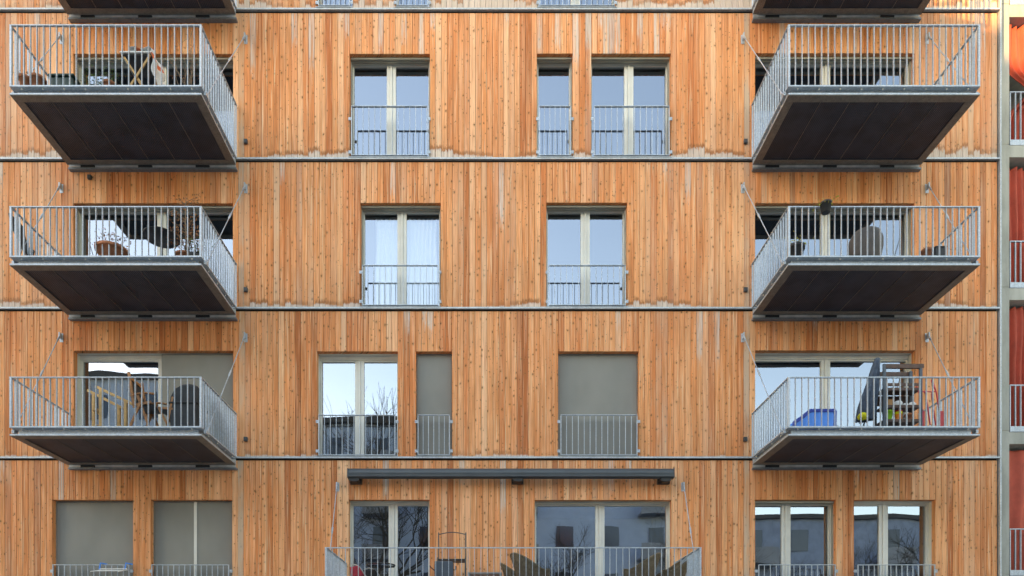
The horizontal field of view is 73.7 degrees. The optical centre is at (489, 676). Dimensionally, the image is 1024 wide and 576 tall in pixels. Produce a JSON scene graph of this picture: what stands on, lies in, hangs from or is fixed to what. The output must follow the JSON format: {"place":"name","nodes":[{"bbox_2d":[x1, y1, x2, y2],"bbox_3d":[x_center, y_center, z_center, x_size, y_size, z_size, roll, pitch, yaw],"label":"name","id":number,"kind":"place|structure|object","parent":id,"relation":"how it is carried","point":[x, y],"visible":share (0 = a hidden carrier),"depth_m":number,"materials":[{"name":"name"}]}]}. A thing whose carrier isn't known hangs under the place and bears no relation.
{"place":"outdoors","nodes":[
{"label":"outdoors","id":0,"kind":"place"},
{"bbox_2d":[8,213,34,255],"bbox_3d":[-8.641,-8.034,12.780,0.409,0.975,0.511,0,0,0],"label":"deck chair","id":1,"kind":"object","parent":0,"point":[26,254],"visible":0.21,"depth_m":12.73,"materials":[{"name":"black plastic"}]},
{"bbox_2d":[0,0,1001,575],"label":"apartment building","id":2,"kind":"structure","parent":0,"point":[636,334],"depth_m":14.03,"materials":[{"name":"wood"}]},
{"bbox_2d":[16,67,29,84],"bbox_3d":[-8.433,-10.813,12.449,0.388,0.395,0.226,0,0,-40],"label":"flower pot","id":3,"kind":"object","parent":2,"relation":"on","point":[27,79],"visible":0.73,"depth_m":12.35,"materials":[{"name":"ceramic"}]},
{"bbox_2d":[29,72,46,84],"bbox_3d":[-8.253,-10.770,12.480,0.270,0.310,0.270,0,0,0],"label":"flower pot","id":4,"kind":"object","parent":2,"relation":"on","point":[40,79],"visible":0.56,"depth_m":12.39,"materials":[{"name":"ceramic"}]},
{"bbox_2d":[48,73,79,84],"bbox_3d":[-7.749,-10.752,12.430,0.470,0.275,0.220,0,0,0],"label":"planter box","id":5,"kind":"object","parent":2,"relation":"on","point":[60,79],"visible":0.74,"depth_m":12.34,"materials":[{"name":"green plastic"}]},
{"bbox_2d":[80,65,101,84],"bbox_3d":[-7.239,-10.861,12.469,0.396,0.492,0.590,0,0,-38],"label":"flower pot","id":6,"kind":"object","parent":2,"relation":"on","point":[98,83],"visible":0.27,"depth_m":12.47,"materials":[{"name":"grey plastic"}]},
{"bbox_2d":[50,500,133,575],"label":"window","id":7,"kind":"structure","parent":2,"relation":"in","point":[86,533],"depth_m":14.15,"materials":[{"name":"paint"}]},
{"bbox_2d":[91,63,125,84],"bbox_3d":[-6.991,-10.883,12.560,0.574,0.536,0.460,0,0,14],"label":"flower pot","id":8,"kind":"object","parent":2,"relation":"on","point":[105,82],"visible":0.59,"depth_m":12.45,"materials":[{"name":"ceramic"}]},
{"bbox_2d":[87,386,131,425],"bbox_3d":[-7.114,-4.963,12.780,1.029,0.952,0.352,0,0,0],"label":"timber rack","id":9,"kind":"object","parent":2,"relation":"on","point":[119,408],"visible":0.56,"depth_m":12.64,"materials":[{"name":"beige wood"}]},
{"bbox_2d":[90,562,132,571],"bbox_3d":[-7.638,-2.205,13.794,0.662,0.243,0.397,0,0,0],"label":"drying rack","id":10,"kind":"object","parent":2,"relation":"attached to","point":[113,569],"visible":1,"depth_m":13.91,"materials":[{"name":"white plastic"}]},
{"bbox_2d":[90,228,134,255],"bbox_3d":[-6.962,-7.853,12.558,0.800,0.605,0.767,0,0,0],"label":"potted plant","id":11,"kind":"object","parent":2,"relation":"on","point":[105,242],"visible":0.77,"depth_m":12.34,"materials":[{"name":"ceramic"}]},
{"bbox_2d":[120,51,165,84],"bbox_3d":[-6.426,-10.975,12.650,0.580,0.740,0.540,0,0,0],"label":"folding table","id":12,"kind":"object","parent":2,"relation":"on","point":[138,63],"visible":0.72,"depth_m":12.48,"materials":[{"name":"white wood"}]},
{"bbox_2d":[130,46,164,84],"bbox_3d":[-6.306,-11.139,12.600,0.483,0.545,0.503,0,0,0],"label":"table cloth","id":13,"kind":"object","parent":12,"relation":"on","point":[158,73],"visible":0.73,"depth_m":12.50,"materials":[{"name":"white fabric"}]},
{"bbox_2d":[127,372,166,425],"bbox_3d":[-6.359,-5.015,12.675,0.495,1.071,0.514,0,0,0],"label":"folding armchair","id":14,"kind":"object","parent":2,"relation":"on","point":[138,399],"visible":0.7,"depth_m":12.48,"materials":[{"name":"brown wood"}]},
{"bbox_2d":[74,351,232,450],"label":"window","id":15,"kind":"structure","parent":2,"relation":"in","point":[214,367],"depth_m":14.23,"materials":[{"name":"glass"}]},
{"bbox_2d":[74,204,232,297],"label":"window","id":16,"kind":"structure","parent":2,"relation":"in","point":[218,214],"depth_m":15.12,"materials":[{"name":"glass"}]},
{"bbox_2d":[74,55,232,144],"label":"window","id":17,"kind":"structure","parent":2,"relation":"in","point":[222,60],"depth_m":14.81,"materials":[{"name":"glass"}]},
{"bbox_2d":[143,226,179,255],"bbox_3d":[-6.170,-7.907,12.830,0.650,0.713,0.650,0,0,0],"label":"round table","id":18,"kind":"object","parent":2,"relation":"on","point":[158,236],"visible":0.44,"depth_m":12.81,"materials":[{"name":"black plastic"}]},
{"bbox_2d":[158,397,172,425],"bbox_3d":[-5.917,-4.795,12.630,0.288,0.631,0.348,0,0,0],"label":"folding stool","id":19,"kind":"object","parent":2,"relation":"on","point":[164,410],"visible":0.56,"depth_m":12.46,"materials":[{"name":"brown wood"}]},
{"bbox_2d":[166,194,201,255],"bbox_3d":[-5.742,-8.300,12.726,0.742,1.498,0.560,0,0,-24],"label":"potted tree","id":20,"kind":"object","parent":2,"relation":"on","point":[178,252],"visible":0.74,"depth_m":12.77,"materials":[{"name":"brown plant"}]},
{"bbox_2d":[169,384,207,428],"bbox_3d":[-5.604,-4.942,12.700,0.552,0.910,0.524,0,0,0],"label":"covered grill","id":21,"kind":"object","parent":2,"relation":"on","point":[184,405],"visible":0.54,"depth_m":12.46,"materials":[{"name":"black fabric"}]},
{"bbox_2d":[169,28,207,86],"bbox_3d":[-5.709,-11.443,12.930,0.816,1.656,0.300,0,0,0],"label":"climbing plant","id":22,"kind":"object","parent":2,"relation":"on","point":[192,72],"visible":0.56,"depth_m":12.89,"materials":[{"name":"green plant"}]},
{"bbox_2d":[149,500,232,575],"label":"window","id":23,"kind":"structure","parent":2,"relation":"in","point":[189,537],"depth_m":14.15,"materials":[{"name":"paint"}]},
{"bbox_2d":[175,233,215,255],"bbox_3d":[-5.390,-7.825,12.572,0.795,0.549,0.339,0,0,7],"label":"twiggy shrub","id":24,"kind":"object","parent":2,"relation":"on","point":[192,253],"visible":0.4,"depth_m":12.51,"materials":[{"name":"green plant"}]},
{"bbox_2d":[315,0,352,7],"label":"window","id":25,"kind":"structure","parent":2,"relation":"in","point":[320,3],"depth_m":13.99,"materials":[{"name":"glass"}]},
{"bbox_2d":[316,351,398,455],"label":"window","id":26,"kind":"structure","parent":2,"relation":"in","point":[357,392],"depth_m":16.21,"materials":[{"name":"glass"}]},
{"bbox_2d":[350,564,365,575],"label":"bistro chair","id":27,"kind":"object","parent":2,"relation":"on","point":[353,570],"visible":0.93,"depth_m":12.86,"materials":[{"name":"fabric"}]},
{"bbox_2d":[363,568,379,575],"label":"bistro chair","id":28,"kind":"object","parent":2,"relation":"on","point":[368,572],"visible":0.67,"depth_m":13.38,"materials":[{"name":"black fabric"}]},
{"bbox_2d":[366,562,395,575],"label":"bistro table","id":29,"kind":"object","parent":2,"relation":"on","point":[382,566],"visible":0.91,"depth_m":13.13,"materials":[{"name":"black plastic"}]},
{"bbox_2d":[375,219,396,303],"bbox_3d":[-2.122,-8.623,14.392,0.597,2.023,0.072,0,0,0],"label":"curtain","id":30,"kind":"object","parent":2,"relation":"hanging from","point":[386,241],"visible":0.71,"depth_m":14.39,"materials":[{"name":"white fabric"}]},
{"bbox_2d":[349,499,429,575],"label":"window","id":31,"kind":"structure","parent":2,"relation":"in","point":[372,523],"depth_m":17.23,"materials":[{"name":"glass"}]},
{"bbox_2d":[348,54,430,156],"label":"window","id":32,"kind":"structure","parent":2,"relation":"in","point":[390,94],"depth_m":15.21,"materials":[{"name":"glass"}]},
{"bbox_2d":[359,204,440,306],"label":"window","id":33,"kind":"structure","parent":2,"relation":"in","point":[401,213],"depth_m":14.26,"materials":[{"name":"glass"}]},
{"bbox_2d":[394,0,430,7],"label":"window","id":34,"kind":"structure","parent":2,"relation":"in","point":[398,3],"depth_m":14.16,"materials":[{"name":"glass"}]},
{"bbox_2d":[407,219,436,303],"bbox_3d":[-1.455,-8.623,14.391,0.710,2.023,0.070,0,0,0],"label":"curtain","id":35,"kind":"object","parent":2,"relation":"hanging from","point":[421,243],"visible":0.86,"depth_m":14.39,"materials":[{"name":"white fabric"}]},
{"bbox_2d":[415,352,452,455],"bbox_3d":[-1.149,-5.611,14.143,0.784,2.188,0.371,0,0,0],"label":"window","id":36,"kind":"structure","parent":2,"relation":"in","point":[433,421],"depth_m":14.15,"materials":[{"name":"paint"}]},
{"bbox_2d":[430,561,456,575],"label":"box grill","id":37,"kind":"object","parent":2,"relation":"on","point":[445,568],"visible":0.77,"depth_m":12.91,"materials":[{"name":"metal"}]},
{"bbox_2d":[437,532,465,575],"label":"metal stand","id":38,"kind":"object","parent":2,"relation":"on","point":[457,560],"visible":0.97,"depth_m":13.68,"materials":[{"name":"paint"}]},
{"bbox_2d":[467,572,501,575],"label":"table","id":39,"kind":"object","parent":2,"relation":"on","point":[484,573],"visible":0.99,"depth_m":12.60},
{"bbox_2d":[501,563,515,575],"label":"wicker armchair","id":40,"kind":"object","parent":2,"relation":"on","point":[510,572],"visible":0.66,"depth_m":13.35,"materials":[{"name":"brown wicker"}]},
{"bbox_2d":[510,552,549,575],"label":"wicker armchair","id":41,"kind":"object","parent":2,"relation":"on","point":[526,566],"visible":0.94,"depth_m":12.73,"materials":[{"name":"wicker"}]},
{"bbox_2d":[536,53,573,156],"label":"window","id":42,"kind":"structure","parent":2,"relation":"in","point":[554,72],"depth_m":15.11,"materials":[{"name":"glass"}]},
{"bbox_2d":[536,0,616,7],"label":"window","id":43,"kind":"structure","parent":2,"relation":"in","point":[540,3],"depth_m":14.26,"materials":[{"name":"glass"}]},
{"bbox_2d":[546,202,627,306],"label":"window","id":44,"kind":"structure","parent":2,"relation":"in","point":[586,243],"depth_m":15.46,"materials":[{"name":"glass"}]},
{"bbox_2d":[557,351,639,455],"bbox_3d":[2.234,-5.611,14.143,1.702,2.188,0.371,0,0,0],"label":"window","id":45,"kind":"structure","parent":2,"relation":"in","point":[598,392],"depth_m":14.15,"materials":[{"name":"paint"}]},
{"bbox_2d":[535,499,670,575],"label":"window","id":46,"kind":"structure","parent":2,"relation":"in","point":[558,523],"depth_m":17.23,"materials":[{"name":"glass"}]},
{"bbox_2d":[559,54,671,156],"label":"window","id":47,"kind":"structure","parent":2,"relation":"in","point":[631,94],"depth_m":15.16,"materials":[{"name":"glass"}]},
{"bbox_2d":[623,552,660,575],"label":"wicker armchair","id":48,"kind":"object","parent":2,"relation":"on","point":[645,567],"visible":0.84,"depth_m":12.72,"materials":[{"name":"brown wicker"}]},
{"bbox_2d":[656,560,686,575],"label":"wicker armchair","id":49,"kind":"object","parent":2,"relation":"on","point":[677,569],"visible":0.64,"depth_m":12.99,"materials":[{"name":"wicker"}]},
{"bbox_2d":[784,235,806,255],"bbox_3d":[5.661,-7.836,12.493,0.480,0.571,0.344,0,0,31],"label":"flower pot","id":50,"kind":"object","parent":2,"relation":"on","point":[798,248],"visible":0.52,"depth_m":12.41,"materials":[{"name":"black plastic"}]},
{"bbox_2d":[754,500,837,575],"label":"window","id":51,"kind":"structure","parent":2,"relation":"in","point":[766,511],"depth_m":14.26,"materials":[{"name":"glass"}]},
{"bbox_2d":[784,409,836,429],"bbox_3d":[5.885,-4.660,12.523,0.832,0.385,0.355,0,0,0],"label":"sandpit shell","id":52,"kind":"object","parent":2,"relation":"on","point":[818,417],"visible":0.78,"depth_m":12.36,"materials":[{"name":"blue plastic"}]},
{"bbox_2d":[812,195,838,215],"bbox_3d":[6.015,-8.435,12.223,0.435,0.274,0.296,0,0,0],"label":"hanging pot","id":53,"kind":"object","parent":2,"relation":"hanging from","point":[825,206],"visible":1,"depth_m":12.17,"materials":[{"name":"black plastic"}]},
{"bbox_2d":[755,204,913,291],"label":"window","id":54,"kind":"structure","parent":2,"relation":"in","point":[770,214],"depth_m":15.16,"materials":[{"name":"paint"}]},
{"bbox_2d":[755,351,914,447],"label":"window","id":55,"kind":"structure","parent":2,"relation":"in","point":[774,367],"depth_m":15.70,"materials":[{"name":"glass"}]},
{"bbox_2d":[755,54,914,135],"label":"window","id":56,"kind":"structure","parent":2,"relation":"in","point":[766,59],"depth_m":14.30,"materials":[{"name":"glass"}]},
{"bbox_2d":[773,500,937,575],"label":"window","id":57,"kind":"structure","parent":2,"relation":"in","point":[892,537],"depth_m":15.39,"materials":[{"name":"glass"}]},
{"bbox_2d":[855,357,880,425],"bbox_3d":[7.002,-5.198,12.691,0.423,1.428,0.359,0,0,-33],"label":"closed parasol","id":58,"kind":"object","parent":2,"relation":"on","point":[875,370],"visible":0.79,"depth_m":12.61,"materials":[{"name":"grey fabric"}]},
{"bbox_2d":[857,412,866,419],"bbox_3d":[6.844,-4.775,12.530,0.187,0.130,0.166,0,0,0],"label":"cloth bag","id":59,"kind":"object","parent":58,"relation":"attached to","point":[864,415],"visible":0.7,"depth_m":12.48,"materials":[{"name":"yellow fabric"}]},
{"bbox_2d":[875,364,923,425],"bbox_3d":[7.618,-5.121,12.744,0.750,1.268,0.372,0,0,0],"label":"plant shelf","id":60,"kind":"object","parent":2,"relation":"on","point":[884,373],"visible":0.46,"depth_m":12.57,"materials":[{"name":"brown wood"}]},
{"bbox_2d":[888,399,892,404],"bbox_3d":[7.396,-5.060,12.680,0.150,0.130,0.120,0,0,0],"label":"cardboard box","id":61,"kind":"object","parent":60,"relation":"on","point":[890,401],"visible":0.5,"depth_m":12.62,"materials":[{"name":"brown cardboard"}]},
{"bbox_2d":[888,408,892,418],"bbox_3d":[7.391,-4.864,12.680,0.188,0.259,0.188,0,0,0],"label":"green bucket","id":62,"kind":"object","parent":60,"relation":"on","point":[890,413],"visible":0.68,"depth_m":12.61,"materials":[{"name":"plastic"}]},
{"bbox_2d":[894,410,902,418],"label":"stacked pots","id":63,"kind":"object","parent":60,"relation":"on","point":[896,414],"visible":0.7,"depth_m":12.64,"materials":[{"name":"orange plastic"}]},
{"bbox_2d":[904,413,911,418],"bbox_3d":[7.786,-4.802,12.680,0.160,0.135,0.158,0,0,0],"label":"clay pot","id":64,"kind":"object","parent":60,"relation":"on","point":[909,415],"visible":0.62,"depth_m":12.63,"materials":[{"name":"ceramic"}]},
{"bbox_2d":[921,243,931,255],"bbox_3d":[7.966,-7.740,12.537,0.287,0.378,0.266,0,0,0],"label":"flower pot","id":65,"kind":"object","parent":2,"relation":"on","point":[929,250],"visible":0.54,"depth_m":12.46,"materials":[{"name":"ceramic"}]},
{"bbox_2d":[916,379,943,425],"bbox_3d":[8.152,-5.024,12.669,0.632,1.034,0.096,0,0,-19],"label":"hand cart","id":66,"kind":"object","parent":2,"relation":"on","point":[941,417],"visible":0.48,"depth_m":12.72,"materials":[{"name":"red paint"}]},
{"bbox_2d":[931,246,947,255],"bbox_3d":[8.252,-7.708,12.580,0.220,0.315,0.220,0,0,0],"label":"black crate","id":67,"kind":"object","parent":2,"relation":"on","point":[942,250],"visible":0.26,"depth_m":12.48,"materials":[{"name":"plastic"}]},
{"bbox_2d":[848,226,883,255],"bbox_3d":[7.029,-7.948,12.780,0.598,0.828,0.600,0,0,0],"label":"chair","id":68,"kind":"object","parent":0,"point":[864,242],"visible":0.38,"depth_m":12.54,"materials":[{"name":"black plastic"}]},
{"bbox_3d":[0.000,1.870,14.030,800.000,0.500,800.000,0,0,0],"label":"ground","id":69,"kind":"structure","parent":0,"visible":0},
{"bbox_2d":[1002,0,1023,575],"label":"concrete building","id":70,"kind":"structure","parent":69,"relation":"on","point":[1012,158],"depth_m":14.57,"materials":[{"name":"concrete"}]},
{"bbox_2d":[1009,450,1023,569],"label":"curtain","id":71,"kind":"object","parent":70,"relation":"hanging from","point":[1016,488],"visible":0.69,"depth_m":14.77,"materials":[{"name":"red fabric"}]},
{"bbox_2d":[1009,306,1023,425],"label":"curtain","id":72,"kind":"object","parent":70,"relation":"hanging from","point":[1016,346],"visible":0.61,"depth_m":14.76,"materials":[{"name":"red fabric"}]},
{"bbox_2d":[1009,167,1023,281],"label":"curtain","id":73,"kind":"object","parent":70,"relation":"hanging from","point":[1016,204],"visible":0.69,"depth_m":14.76,"materials":[{"name":"red fabric"}]},
{"bbox_2d":[1009,25,1023,139],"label":"curtain","id":74,"kind":"object","parent":70,"relation":"hanging from","point":[1016,54],"visible":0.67,"depth_m":14.75,"materials":[{"name":"orange fabric"}]}
]}

